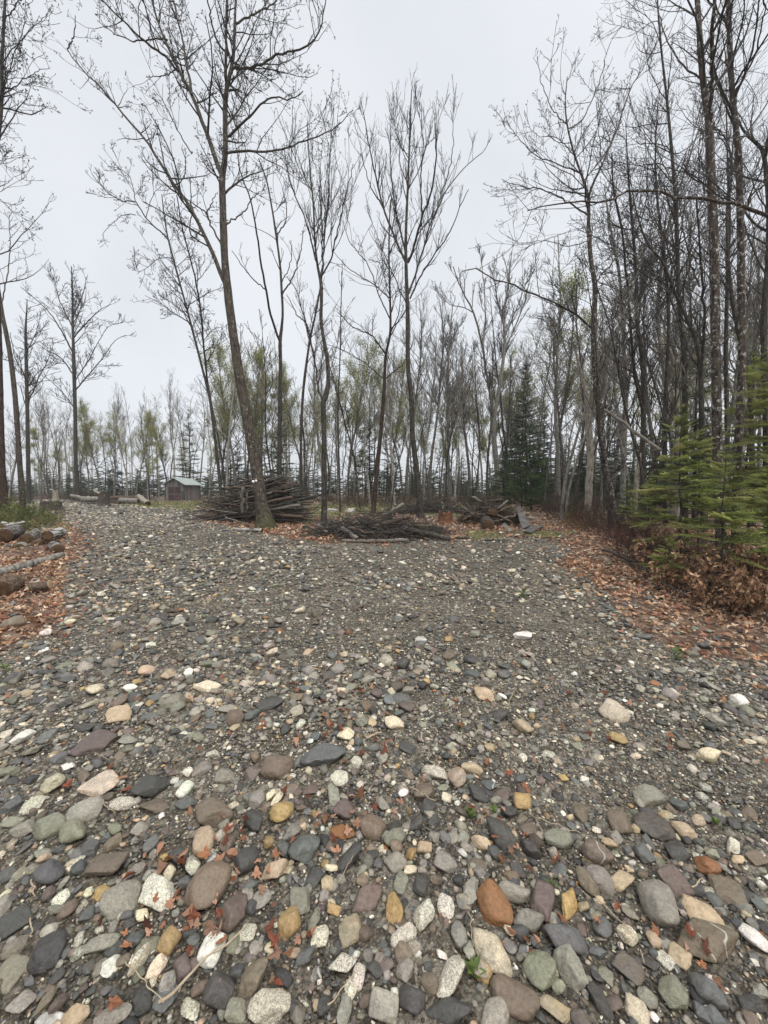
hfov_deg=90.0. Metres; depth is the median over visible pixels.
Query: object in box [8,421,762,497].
evergreens
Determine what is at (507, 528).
board
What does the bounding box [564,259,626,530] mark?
sapling
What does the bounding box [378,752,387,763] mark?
stone
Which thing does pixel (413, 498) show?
shrub
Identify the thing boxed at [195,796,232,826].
stone
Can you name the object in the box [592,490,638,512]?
shrub
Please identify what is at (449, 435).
sapling
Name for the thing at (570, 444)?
sapling
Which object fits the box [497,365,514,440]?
birch tree
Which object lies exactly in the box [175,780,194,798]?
stone
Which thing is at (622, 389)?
sapling
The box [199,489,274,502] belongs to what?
branch
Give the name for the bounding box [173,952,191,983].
stone
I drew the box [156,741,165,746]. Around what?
stone
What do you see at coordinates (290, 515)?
branch
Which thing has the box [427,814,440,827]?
stone
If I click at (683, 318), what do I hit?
overhead wire
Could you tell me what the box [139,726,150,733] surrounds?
stone
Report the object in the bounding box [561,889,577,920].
stone
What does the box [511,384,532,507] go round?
sapling
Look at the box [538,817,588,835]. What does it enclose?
twig
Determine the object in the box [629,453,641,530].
broken stem
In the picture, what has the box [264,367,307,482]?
forest tree
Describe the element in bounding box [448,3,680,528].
bare tree
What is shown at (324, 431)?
bare tree
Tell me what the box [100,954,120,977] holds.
stone
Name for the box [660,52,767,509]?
bare tree
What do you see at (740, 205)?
bare tree
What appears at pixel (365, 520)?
brush
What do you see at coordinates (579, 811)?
stone
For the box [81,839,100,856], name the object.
stone
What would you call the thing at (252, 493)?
branch
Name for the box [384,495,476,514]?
brush
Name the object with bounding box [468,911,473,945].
twig
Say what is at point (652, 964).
stone
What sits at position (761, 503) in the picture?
fir tree
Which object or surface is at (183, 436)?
birch tree
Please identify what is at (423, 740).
stone
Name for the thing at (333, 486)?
spruce tree
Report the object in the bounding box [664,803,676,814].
stone
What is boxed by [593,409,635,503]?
spruce tree
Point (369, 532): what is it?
branch
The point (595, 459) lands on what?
forest tree
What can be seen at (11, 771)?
stone
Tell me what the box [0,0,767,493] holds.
sky
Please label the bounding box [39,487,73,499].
shrub
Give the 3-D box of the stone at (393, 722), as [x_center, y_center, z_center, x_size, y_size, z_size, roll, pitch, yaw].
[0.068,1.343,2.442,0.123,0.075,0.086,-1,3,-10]
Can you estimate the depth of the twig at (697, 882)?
1.44 m
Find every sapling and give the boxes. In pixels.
[5,402,30,501]
[5,403,36,503]
[23,428,53,492]
[48,414,70,487]
[55,402,95,495]
[106,445,117,483]
[135,410,159,497]
[154,418,171,480]
[181,430,196,478]
[200,323,244,507]
[210,404,228,495]
[235,427,244,480]
[237,332,261,480]
[238,331,292,494]
[244,309,284,477]
[272,399,296,479]
[290,376,310,494]
[302,296,355,480]
[313,329,369,508]
[320,392,339,500]
[327,412,345,479]
[344,405,365,501]
[352,411,377,499]
[371,345,403,500]
[373,382,391,481]
[384,381,424,502]
[410,388,434,500]
[415,363,437,478]
[428,392,455,497]
[429,394,463,483]
[440,354,473,497]
[450,398,485,495]
[456,420,466,492]
[464,341,492,504]
[475,390,491,498]
[478,360,518,496]
[503,387,543,499]
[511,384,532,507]
[542,328,570,509]
[560,174,681,519]
[561,408,577,486]
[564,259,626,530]
[564,275,656,520]
[574,251,673,536]
[576,326,635,500]
[588,336,631,510]
[593,373,628,509]
[597,276,637,515]
[601,286,680,492]
[610,289,710,537]
[628,233,753,534]
[638,301,698,479]
[656,316,729,512]
[657,312,736,498]
[673,379,710,439]
[711,357,759,480]
[722,373,761,503]
[730,360,761,490]
[745,238,767,451]
[757,242,767,343]
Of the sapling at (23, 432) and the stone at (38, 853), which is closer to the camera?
the stone at (38, 853)
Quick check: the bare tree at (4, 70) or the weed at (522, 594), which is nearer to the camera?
the weed at (522, 594)
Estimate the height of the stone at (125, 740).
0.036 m
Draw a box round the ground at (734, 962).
[0,494,767,1023]
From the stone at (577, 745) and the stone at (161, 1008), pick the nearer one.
the stone at (161, 1008)
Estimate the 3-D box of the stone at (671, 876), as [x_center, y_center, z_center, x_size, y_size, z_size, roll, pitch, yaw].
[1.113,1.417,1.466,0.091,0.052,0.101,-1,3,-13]
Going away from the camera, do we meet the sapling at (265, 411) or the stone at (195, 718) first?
the stone at (195, 718)
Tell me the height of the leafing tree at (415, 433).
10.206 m
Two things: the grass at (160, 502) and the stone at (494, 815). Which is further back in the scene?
the grass at (160, 502)
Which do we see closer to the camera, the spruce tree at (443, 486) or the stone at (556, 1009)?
the stone at (556, 1009)
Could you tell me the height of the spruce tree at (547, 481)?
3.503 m
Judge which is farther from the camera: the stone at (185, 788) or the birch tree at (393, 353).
the birch tree at (393, 353)
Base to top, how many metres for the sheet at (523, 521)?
0.539 m
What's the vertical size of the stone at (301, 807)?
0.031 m
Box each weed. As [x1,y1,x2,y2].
[0,663,10,670]
[464,955,486,978]
[465,806,476,817]
[489,803,498,814]
[517,587,527,597]
[545,877,558,887]
[670,645,683,658]
[709,816,722,827]
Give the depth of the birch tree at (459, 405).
23.01 m
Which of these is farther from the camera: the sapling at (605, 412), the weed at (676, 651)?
the sapling at (605, 412)
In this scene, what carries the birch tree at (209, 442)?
on the ground at (734, 962)
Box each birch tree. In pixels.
[33,386,53,497]
[35,388,62,488]
[69,403,81,486]
[101,381,129,495]
[106,392,134,495]
[128,400,153,491]
[159,367,180,477]
[167,391,197,477]
[191,383,214,499]
[264,390,282,480]
[268,323,291,413]
[277,377,293,488]
[302,386,320,495]
[305,365,331,456]
[311,357,340,494]
[328,379,344,499]
[331,334,371,499]
[352,349,378,504]
[353,377,378,502]
[374,283,438,504]
[374,346,400,503]
[378,336,417,504]
[411,288,462,501]
[415,324,448,502]
[440,344,485,502]
[444,336,472,505]
[461,339,494,499]
[481,323,522,499]
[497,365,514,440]
[501,335,538,494]
[536,290,602,498]
[567,226,665,492]
[575,292,627,447]
[601,237,700,515]
[628,257,697,461]
[672,223,765,462]
[687,305,709,508]
[710,273,767,476]
[736,216,767,510]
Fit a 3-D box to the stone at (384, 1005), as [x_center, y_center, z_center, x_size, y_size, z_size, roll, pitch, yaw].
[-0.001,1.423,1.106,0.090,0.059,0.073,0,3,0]
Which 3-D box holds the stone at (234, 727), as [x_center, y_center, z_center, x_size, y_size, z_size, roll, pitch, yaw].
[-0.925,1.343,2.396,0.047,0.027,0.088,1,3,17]
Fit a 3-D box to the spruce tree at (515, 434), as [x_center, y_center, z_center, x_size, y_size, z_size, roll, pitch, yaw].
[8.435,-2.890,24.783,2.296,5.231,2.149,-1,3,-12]
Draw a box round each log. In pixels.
[0,524,24,541]
[0,552,64,575]
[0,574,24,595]
[11,542,26,548]
[19,530,40,543]
[28,580,52,592]
[30,537,44,545]
[40,527,66,541]
[47,541,65,552]
[69,494,83,498]
[80,496,97,501]
[110,496,136,499]
[118,498,139,503]
[136,494,150,505]
[235,528,262,531]
[340,526,358,539]
[342,538,408,542]
[372,514,410,529]
[401,526,450,540]
[406,524,431,527]
[480,516,494,529]
[483,508,496,516]
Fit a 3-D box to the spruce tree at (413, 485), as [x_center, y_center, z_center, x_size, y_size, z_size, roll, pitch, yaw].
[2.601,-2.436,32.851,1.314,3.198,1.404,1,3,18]
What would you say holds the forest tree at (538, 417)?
on the ground at (734, 962)
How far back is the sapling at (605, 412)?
16.30 m
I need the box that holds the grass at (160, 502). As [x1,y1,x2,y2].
[1,498,743,562]
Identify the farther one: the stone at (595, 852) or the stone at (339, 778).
the stone at (339, 778)
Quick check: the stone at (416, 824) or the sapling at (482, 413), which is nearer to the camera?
the stone at (416, 824)
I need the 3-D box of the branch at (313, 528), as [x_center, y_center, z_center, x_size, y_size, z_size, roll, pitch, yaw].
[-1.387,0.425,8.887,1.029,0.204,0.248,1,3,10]
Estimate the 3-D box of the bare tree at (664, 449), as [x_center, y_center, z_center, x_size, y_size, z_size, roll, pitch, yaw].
[8.152,-6.060,11.809,4.036,13.357,3.233,2,4,34]
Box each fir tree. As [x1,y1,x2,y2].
[617,484,642,533]
[623,471,673,544]
[628,403,746,567]
[639,533,685,590]
[650,434,739,549]
[662,450,767,594]
[688,346,767,531]
[706,346,767,563]
[725,473,767,564]
[727,452,767,552]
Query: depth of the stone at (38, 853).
1.57 m
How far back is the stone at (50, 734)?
2.31 m
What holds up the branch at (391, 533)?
in the brush at (365, 520)
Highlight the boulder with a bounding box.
[344,508,355,512]
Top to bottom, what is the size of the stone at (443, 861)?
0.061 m
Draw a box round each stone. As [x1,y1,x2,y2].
[0,615,25,629]
[0,672,24,684]
[0,729,13,738]
[0,743,8,750]
[0,766,20,777]
[0,794,22,813]
[0,816,25,827]
[0,866,18,884]
[0,893,12,917]
[0,902,33,940]
[0,934,28,960]
[0,954,29,994]
[5,777,19,784]
[5,988,36,1013]
[8,729,36,744]
[8,758,24,765]
[8,819,35,837]
[14,841,33,855]
[16,690,35,696]
[18,713,32,722]
[19,795,46,814]
[21,876,30,884]
[21,922,41,934]
[23,745,42,754]
[26,929,68,975]
[29,696,48,705]
[31,985,57,1018]
[32,858,64,884]
[33,812,65,840]
[34,848,51,857]
[34,1011,64,1023]
[37,728,58,740]
[40,773,65,793]
[49,751,68,763]
[56,898,77,921]
[58,699,72,708]
[58,818,85,843]
[61,762,74,770]
[61,1003,89,1023]
[65,796,103,821]
[68,729,117,756]
[74,722,96,731]
[77,769,119,796]
[77,770,89,781]
[78,905,94,922]
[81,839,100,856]
[81,851,129,875]
[83,933,120,953]
[86,708,94,713]
[92,884,109,901]
[93,1002,131,1023]
[99,879,141,921]
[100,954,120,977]
[103,832,121,852]
[105,705,131,722]
[106,689,119,696]
[108,796,135,810]
[109,694,127,706]
[113,749,126,759]
[117,736,137,744]
[121,728,133,734]
[122,684,137,691]
[122,917,135,930]
[125,927,145,947]
[127,942,149,977]
[130,746,144,754]
[130,774,171,796]
[130,821,148,835]
[132,861,145,874]
[138,873,173,913]
[139,712,156,719]
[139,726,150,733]
[139,798,167,812]
[142,833,158,853]
[142,869,160,881]
[145,953,167,979]
[147,693,163,701]
[147,720,157,725]
[152,985,178,1014]
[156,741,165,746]
[156,925,181,955]
[160,668,176,679]
[160,693,186,708]
[162,755,172,762]
[163,864,175,880]
[168,847,188,863]
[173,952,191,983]
[174,796,197,809]
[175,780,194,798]
[180,996,199,1020]
[182,918,199,938]
[184,860,231,909]
[185,854,200,874]
[190,713,201,723]
[191,760,211,777]
[192,680,221,692]
[192,732,203,741]
[192,825,214,856]
[193,697,201,702]
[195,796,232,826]
[197,931,226,968]
[202,970,234,1009]
[205,697,214,703]
[205,723,218,729]
[205,750,218,757]
[213,768,234,783]
[217,704,235,712]
[217,890,247,933]
[218,833,235,853]
[224,996,246,1023]
[225,709,243,725]
[229,724,240,730]
[233,846,258,876]
[237,956,267,998]
[240,923,256,940]
[243,766,260,781]
[243,810,262,830]
[244,709,260,720]
[246,988,290,1023]
[248,789,264,809]
[252,887,271,909]
[255,696,283,710]
[260,755,294,779]
[262,858,287,879]
[264,942,273,953]
[269,801,293,822]
[270,791,283,804]
[277,839,289,857]
[278,905,300,940]
[279,688,288,693]
[281,723,290,734]
[283,819,300,840]
[287,784,298,793]
[288,834,319,863]
[288,996,297,1014]
[289,693,303,700]
[290,705,303,715]
[290,886,309,914]
[294,944,315,965]
[296,804,306,810]
[299,685,309,692]
[300,743,346,766]
[302,784,318,794]
[305,866,323,888]
[308,908,319,930]
[310,925,328,947]
[327,782,339,805]
[327,902,340,916]
[328,952,357,972]
[330,770,347,786]
[330,824,355,839]
[333,798,354,819]
[336,716,343,726]
[336,841,362,873]
[336,992,352,1023]
[337,727,354,739]
[338,913,361,948]
[346,683,356,690]
[350,755,361,768]
[351,883,381,912]
[351,962,364,991]
[354,736,362,745]
[355,717,368,726]
[360,814,385,840]
[367,850,377,858]
[367,960,382,979]
[368,986,398,1023]
[376,796,389,809]
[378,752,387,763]
[383,827,405,846]
[384,715,404,728]
[384,851,406,873]
[386,891,403,926]
[390,922,416,947]
[392,791,399,797]
[393,870,408,894]
[395,956,413,982]
[399,740,416,754]
[399,984,425,1014]
[403,770,413,779]
[410,816,422,831]
[412,874,426,896]
[413,735,425,742]
[413,898,434,931]
[414,782,434,800]
[417,840,431,853]
[419,797,435,816]
[423,765,447,779]
[426,996,471,1023]
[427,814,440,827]
[428,831,439,842]
[429,875,442,884]
[433,850,457,873]
[436,955,465,997]
[437,784,448,790]
[437,892,454,919]
[443,840,447,850]
[447,767,466,787]
[448,827,458,843]
[451,920,467,949]
[454,819,466,829]
[457,807,468,816]
[460,840,472,852]
[461,761,482,773]
[463,876,477,904]
[468,783,487,802]
[471,835,490,850]
[471,857,486,870]
[472,927,512,977]
[474,687,494,701]
[476,878,512,926]
[481,779,497,789]
[481,996,509,1023]
[483,722,493,729]
[485,813,497,817]
[486,816,518,852]
[489,972,539,1022]
[493,788,509,804]
[498,880,530,904]
[502,805,516,818]
[509,861,526,878]
[512,719,533,732]
[512,908,544,932]
[513,631,531,638]
[513,792,530,809]
[518,822,536,837]
[519,838,541,859]
[522,949,555,990]
[530,880,554,922]
[539,994,571,1023]
[544,828,573,849]
[544,923,589,954]
[552,943,588,991]
[553,861,566,876]
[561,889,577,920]
[565,821,577,829]
[570,742,583,749]
[571,801,587,823]
[576,865,599,895]
[579,839,613,865]
[586,864,614,896]
[587,981,614,1020]
[588,945,605,958]
[592,826,600,832]
[592,916,611,937]
[598,698,630,722]
[598,965,613,987]
[602,837,616,846]
[606,809,632,833]
[608,731,627,744]
[610,829,622,844]
[611,870,634,891]
[611,950,644,985]
[616,924,637,946]
[620,904,639,920]
[624,992,649,1023]
[632,783,665,806]
[633,811,675,841]
[633,842,654,863]
[635,685,645,692]
[637,879,679,927]
[637,985,657,1009]
[640,955,660,970]
[642,833,654,848]
[646,930,661,948]
[657,863,694,898]
[658,974,688,1010]
[663,839,689,862]
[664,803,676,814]
[668,941,692,969]
[669,798,687,810]
[671,821,697,839]
[676,740,691,749]
[676,917,738,962]
[680,893,724,925]
[689,972,728,1010]
[691,814,705,825]
[692,1000,711,1023]
[693,856,721,875]
[695,747,720,762]
[701,721,716,731]
[704,712,726,726]
[705,802,720,810]
[705,848,719,859]
[707,873,748,911]
[720,695,726,701]
[725,816,741,829]
[727,836,739,853]
[729,693,748,705]
[738,923,767,952]
[741,805,757,820]
[743,739,756,743]
[744,849,767,866]
[744,993,766,1013]
[750,893,766,912]
[752,983,767,998]
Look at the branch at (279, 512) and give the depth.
11.04 m
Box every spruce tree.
[6,468,14,492]
[25,476,37,498]
[37,447,56,491]
[48,478,59,498]
[61,475,74,498]
[73,462,87,494]
[90,448,109,492]
[105,476,117,495]
[109,463,126,495]
[130,469,145,495]
[139,451,157,500]
[172,409,205,487]
[200,478,215,498]
[211,442,228,492]
[214,433,244,489]
[228,436,248,491]
[240,418,267,478]
[260,437,271,479]
[265,400,298,478]
[302,442,316,491]
[311,464,321,493]
[318,464,336,499]
[331,445,345,490]
[344,478,355,497]
[351,413,379,500]
[356,414,383,497]
[377,474,384,498]
[378,430,398,500]
[385,452,404,498]
[409,468,415,497]
[426,477,438,501]
[432,443,443,497]
[438,472,453,496]
[453,455,466,497]
[460,474,472,498]
[467,477,481,505]
[473,471,485,497]
[480,463,494,494]
[486,474,496,497]
[488,446,518,505]
[489,409,525,494]
[499,362,554,500]
[501,426,529,502]
[503,425,557,510]
[524,469,546,501]
[528,404,555,495]
[533,456,552,499]
[544,444,573,499]
[548,424,574,491]
[567,439,600,502]
[570,440,585,503]
[579,462,604,500]
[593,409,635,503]
[593,451,619,500]
[610,396,647,487]
[616,429,668,499]
[617,474,654,521]
[645,449,673,516]
[654,312,734,529]
[688,411,730,519]
[723,384,761,493]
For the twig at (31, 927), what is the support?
on the stone at (36, 926)
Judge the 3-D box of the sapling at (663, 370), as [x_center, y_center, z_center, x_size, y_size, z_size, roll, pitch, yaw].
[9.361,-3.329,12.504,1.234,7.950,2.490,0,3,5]
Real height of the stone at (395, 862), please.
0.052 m
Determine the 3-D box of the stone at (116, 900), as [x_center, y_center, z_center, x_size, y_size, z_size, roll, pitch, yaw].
[-0.954,1.404,1.389,0.121,0.069,0.120,-1,3,-18]
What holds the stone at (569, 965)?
on the ground at (734, 962)
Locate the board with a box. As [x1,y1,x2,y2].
[502,523,511,531]
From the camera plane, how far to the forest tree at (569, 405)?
36.00 m
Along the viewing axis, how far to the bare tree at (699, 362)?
9.67 m
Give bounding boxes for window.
[168,487,173,493]
[175,487,180,493]
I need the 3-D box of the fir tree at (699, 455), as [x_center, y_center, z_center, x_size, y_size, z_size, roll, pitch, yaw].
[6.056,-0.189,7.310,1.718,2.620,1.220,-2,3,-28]
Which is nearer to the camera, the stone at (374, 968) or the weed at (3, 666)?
the stone at (374, 968)
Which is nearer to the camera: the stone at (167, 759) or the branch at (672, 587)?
the stone at (167, 759)
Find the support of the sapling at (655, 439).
on the ground at (734, 962)
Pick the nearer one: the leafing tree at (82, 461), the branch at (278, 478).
the branch at (278, 478)
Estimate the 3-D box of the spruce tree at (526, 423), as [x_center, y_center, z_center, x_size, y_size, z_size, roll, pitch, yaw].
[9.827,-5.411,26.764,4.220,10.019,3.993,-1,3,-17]
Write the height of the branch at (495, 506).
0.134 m
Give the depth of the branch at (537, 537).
8.41 m
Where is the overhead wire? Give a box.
[597,279,767,349]
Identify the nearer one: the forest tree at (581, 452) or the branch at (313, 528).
the branch at (313, 528)
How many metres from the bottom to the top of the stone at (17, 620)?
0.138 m
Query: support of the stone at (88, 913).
on the ground at (734, 962)
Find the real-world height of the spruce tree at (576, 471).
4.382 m
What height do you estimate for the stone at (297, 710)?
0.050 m
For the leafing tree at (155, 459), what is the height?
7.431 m
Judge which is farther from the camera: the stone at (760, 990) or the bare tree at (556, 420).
the bare tree at (556, 420)
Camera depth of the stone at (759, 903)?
1.39 m
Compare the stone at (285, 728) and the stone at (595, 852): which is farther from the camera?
the stone at (285, 728)
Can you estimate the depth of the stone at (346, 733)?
2.30 m
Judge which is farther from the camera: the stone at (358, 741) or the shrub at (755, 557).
the shrub at (755, 557)
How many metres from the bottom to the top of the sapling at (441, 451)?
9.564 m
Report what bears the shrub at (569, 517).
on the ground at (734, 962)
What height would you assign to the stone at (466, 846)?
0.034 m
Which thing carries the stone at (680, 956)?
on the ground at (734, 962)
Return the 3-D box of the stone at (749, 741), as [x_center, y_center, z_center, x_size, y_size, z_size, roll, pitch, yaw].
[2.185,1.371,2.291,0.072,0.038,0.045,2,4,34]
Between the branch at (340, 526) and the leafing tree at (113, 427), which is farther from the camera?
the leafing tree at (113, 427)
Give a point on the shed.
(180, 489)
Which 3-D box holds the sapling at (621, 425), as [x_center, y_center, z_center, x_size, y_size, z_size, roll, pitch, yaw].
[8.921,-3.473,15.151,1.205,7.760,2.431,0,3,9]
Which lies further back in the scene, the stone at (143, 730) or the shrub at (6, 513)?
the shrub at (6, 513)
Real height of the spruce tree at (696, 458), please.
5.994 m
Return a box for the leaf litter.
[0,499,767,1011]
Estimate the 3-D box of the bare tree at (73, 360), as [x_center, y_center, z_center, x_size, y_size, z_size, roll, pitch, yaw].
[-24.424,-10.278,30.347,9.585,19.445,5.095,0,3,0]
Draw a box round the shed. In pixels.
[162,477,202,500]
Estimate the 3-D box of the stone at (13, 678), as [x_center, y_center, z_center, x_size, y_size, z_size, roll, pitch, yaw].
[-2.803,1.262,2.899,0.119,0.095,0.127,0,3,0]
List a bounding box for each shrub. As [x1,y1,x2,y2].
[0,494,59,521]
[0,505,19,525]
[0,510,50,530]
[12,500,63,519]
[13,490,39,500]
[34,512,65,525]
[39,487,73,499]
[43,503,77,515]
[57,490,74,499]
[66,487,119,500]
[190,486,231,505]
[327,493,355,503]
[328,482,383,507]
[342,487,383,504]
[360,485,413,506]
[390,489,414,502]
[393,494,436,506]
[407,484,463,504]
[426,490,468,504]
[450,488,490,503]
[491,490,527,504]
[526,497,557,511]
[528,488,599,509]
[532,496,598,519]
[533,496,558,515]
[542,493,598,512]
[543,503,595,525]
[547,492,620,527]
[556,512,604,531]
[563,499,648,539]
[564,496,605,518]
[565,505,666,542]
[567,499,602,520]
[569,500,622,529]
[579,502,659,533]
[583,513,701,553]
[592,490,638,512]
[597,512,659,546]
[604,518,725,569]
[605,525,664,558]
[607,513,714,549]
[624,528,705,568]
[629,524,736,575]
[631,540,747,591]
[635,527,745,564]
[670,540,767,618]
[670,545,736,570]
[701,558,767,622]
[705,543,767,591]
[713,546,767,596]
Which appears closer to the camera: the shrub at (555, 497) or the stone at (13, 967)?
the stone at (13, 967)
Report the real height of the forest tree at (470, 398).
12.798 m
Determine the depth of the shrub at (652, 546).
6.06 m
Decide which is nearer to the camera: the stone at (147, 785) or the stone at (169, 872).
the stone at (169, 872)
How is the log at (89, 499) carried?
on the ground at (734, 962)
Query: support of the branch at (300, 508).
in the brush at (248, 517)
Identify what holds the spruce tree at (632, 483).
on the ground at (734, 962)
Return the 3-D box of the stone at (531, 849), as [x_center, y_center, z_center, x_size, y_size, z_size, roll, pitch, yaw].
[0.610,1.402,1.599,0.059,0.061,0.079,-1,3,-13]
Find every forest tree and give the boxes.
[5,376,65,497]
[5,405,38,460]
[39,401,70,490]
[92,411,114,493]
[117,404,137,495]
[132,394,174,497]
[158,400,195,478]
[183,376,219,498]
[226,392,244,463]
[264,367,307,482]
[290,317,354,476]
[352,357,382,491]
[387,353,420,496]
[417,352,464,501]
[421,340,474,502]
[431,355,463,497]
[440,328,488,492]
[455,281,535,503]
[487,340,548,497]
[494,316,551,499]
[507,311,576,497]
[527,382,552,457]
[544,346,590,487]
[545,255,605,508]
[563,317,633,499]
[565,235,665,505]
[578,89,754,514]
[624,244,733,384]
[643,154,762,454]
[661,216,765,458]
[672,261,759,515]
[691,270,760,429]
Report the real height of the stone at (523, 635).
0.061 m
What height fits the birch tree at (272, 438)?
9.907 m
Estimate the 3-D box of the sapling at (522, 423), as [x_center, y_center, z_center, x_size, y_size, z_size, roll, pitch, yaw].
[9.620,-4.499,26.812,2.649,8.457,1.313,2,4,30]
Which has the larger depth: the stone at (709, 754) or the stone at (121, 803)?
the stone at (709, 754)
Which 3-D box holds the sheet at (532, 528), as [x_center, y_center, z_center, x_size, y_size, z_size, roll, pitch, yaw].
[3.667,0.409,9.450,0.238,0.120,1.361,2,4,35]
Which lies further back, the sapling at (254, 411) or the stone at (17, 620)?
the sapling at (254, 411)
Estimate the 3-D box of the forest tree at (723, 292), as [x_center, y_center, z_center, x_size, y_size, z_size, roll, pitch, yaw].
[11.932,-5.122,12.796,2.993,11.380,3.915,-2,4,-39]
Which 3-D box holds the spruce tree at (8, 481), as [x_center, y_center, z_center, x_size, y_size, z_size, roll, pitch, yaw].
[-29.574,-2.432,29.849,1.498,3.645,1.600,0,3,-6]
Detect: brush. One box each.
[97,494,150,503]
[168,474,335,523]
[297,497,456,543]
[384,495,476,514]
[451,489,533,525]
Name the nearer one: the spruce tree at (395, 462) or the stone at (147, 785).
the stone at (147, 785)
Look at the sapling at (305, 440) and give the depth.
27.65 m
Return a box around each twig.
[29,917,32,936]
[30,879,35,896]
[124,960,163,1002]
[158,924,247,1003]
[312,666,353,668]
[327,970,358,1005]
[365,731,381,738]
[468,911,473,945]
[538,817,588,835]
[584,656,629,671]
[594,894,634,934]
[691,877,702,887]
[709,699,726,703]
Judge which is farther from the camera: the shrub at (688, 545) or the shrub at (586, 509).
the shrub at (586, 509)
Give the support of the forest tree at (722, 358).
on the ground at (734, 962)
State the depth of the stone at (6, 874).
1.48 m
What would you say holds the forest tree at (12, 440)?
on the ground at (734, 962)
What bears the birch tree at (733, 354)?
on the ground at (734, 962)
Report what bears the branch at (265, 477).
in the brush at (248, 517)
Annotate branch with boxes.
[0,522,11,526]
[9,521,24,524]
[185,508,294,521]
[191,507,303,520]
[196,507,305,521]
[197,489,273,508]
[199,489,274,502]
[203,512,303,517]
[209,486,253,492]
[216,507,295,520]
[217,496,292,512]
[217,502,290,521]
[217,504,281,511]
[218,492,271,505]
[220,485,252,488]
[223,503,311,519]
[225,488,280,496]
[225,509,303,517]
[225,516,253,526]
[231,475,271,488]
[232,483,295,499]
[234,475,284,494]
[244,504,300,512]
[245,492,247,513]
[250,507,291,510]
[251,486,300,500]
[252,517,306,524]
[279,494,320,503]
[301,500,313,502]
[302,526,342,534]
[321,525,358,528]
[350,527,388,538]
[354,530,405,536]
[382,523,427,532]
[383,502,404,516]
[455,537,506,541]
[478,499,502,503]
[481,505,499,509]
[482,494,489,516]
[490,505,511,516]
[496,514,510,521]
[499,513,517,520]
[514,535,567,538]
[595,221,721,287]
[601,549,642,565]
[603,409,661,452]
[622,560,648,572]
[625,518,665,562]
[660,577,700,601]
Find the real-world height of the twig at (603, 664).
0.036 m
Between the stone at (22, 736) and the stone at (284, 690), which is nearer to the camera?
the stone at (22, 736)
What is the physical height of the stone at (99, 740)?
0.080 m
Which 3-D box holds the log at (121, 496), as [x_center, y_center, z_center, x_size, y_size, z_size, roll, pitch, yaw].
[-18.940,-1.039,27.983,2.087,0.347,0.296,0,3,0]
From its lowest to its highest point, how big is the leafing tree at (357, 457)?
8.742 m
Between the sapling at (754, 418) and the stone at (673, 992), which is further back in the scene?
the sapling at (754, 418)
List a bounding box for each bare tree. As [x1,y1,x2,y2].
[0,0,92,240]
[0,137,56,513]
[0,146,42,507]
[2,300,64,503]
[21,261,136,501]
[50,0,359,529]
[85,140,229,507]
[197,359,225,496]
[232,157,305,494]
[252,332,278,470]
[265,80,374,525]
[283,262,339,505]
[319,261,356,512]
[321,189,428,513]
[347,62,492,518]
[429,244,541,502]
[432,298,466,502]
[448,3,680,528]
[469,112,767,339]
[516,229,591,503]
[558,83,685,517]
[573,333,594,518]
[582,0,741,522]
[582,38,750,524]
[582,163,676,509]
[591,0,767,565]
[596,130,755,532]
[648,45,767,526]
[651,0,767,554]
[659,310,691,522]
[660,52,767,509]
[687,0,767,519]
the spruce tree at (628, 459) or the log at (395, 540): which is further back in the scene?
the spruce tree at (628, 459)
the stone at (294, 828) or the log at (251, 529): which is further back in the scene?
the log at (251, 529)
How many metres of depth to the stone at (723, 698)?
2.73 m
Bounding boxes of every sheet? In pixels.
[516,506,530,528]
[522,525,544,532]
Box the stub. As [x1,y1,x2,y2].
[240,487,245,512]
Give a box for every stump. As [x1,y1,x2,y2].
[37,500,63,510]
[52,489,59,499]
[96,494,111,506]
[437,510,452,523]
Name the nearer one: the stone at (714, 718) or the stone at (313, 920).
the stone at (313, 920)
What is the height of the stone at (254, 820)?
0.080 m
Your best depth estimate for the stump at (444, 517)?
10.61 m
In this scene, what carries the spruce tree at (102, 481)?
on the ground at (734, 962)
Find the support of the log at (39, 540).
on the ground at (734, 962)
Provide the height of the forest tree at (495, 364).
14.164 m
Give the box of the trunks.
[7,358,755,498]
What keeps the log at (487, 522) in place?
on the ground at (734, 962)
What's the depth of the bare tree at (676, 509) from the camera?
11.77 m
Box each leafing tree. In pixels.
[22,419,56,498]
[48,439,73,498]
[59,428,91,472]
[64,406,111,495]
[71,396,117,491]
[85,411,126,500]
[120,409,155,488]
[128,416,166,499]
[143,412,171,481]
[169,440,191,476]
[194,332,269,485]
[202,422,226,491]
[205,362,248,480]
[218,340,278,478]
[225,353,275,450]
[260,359,299,465]
[264,404,296,477]
[274,361,326,500]
[295,388,331,500]
[312,373,354,499]
[330,330,384,504]
[334,412,371,497]
[361,377,401,462]
[366,356,413,500]
[372,356,421,499]
[397,393,434,486]
[407,391,438,496]
[431,393,470,497]
[436,374,475,494]
[458,379,498,490]
[469,347,525,499]
[484,387,528,449]
[501,384,537,455]
[519,264,606,502]
[563,333,617,484]
[571,335,637,498]
[611,375,659,470]
[622,328,697,462]
[650,323,706,430]
[671,326,735,443]
[673,357,723,474]
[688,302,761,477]
[704,328,760,433]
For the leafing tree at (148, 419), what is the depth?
32.49 m
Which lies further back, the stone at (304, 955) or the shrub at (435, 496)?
the shrub at (435, 496)
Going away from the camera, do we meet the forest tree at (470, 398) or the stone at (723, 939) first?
the stone at (723, 939)
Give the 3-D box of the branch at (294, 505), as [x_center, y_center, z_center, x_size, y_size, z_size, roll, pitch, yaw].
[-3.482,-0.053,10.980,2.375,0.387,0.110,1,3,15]

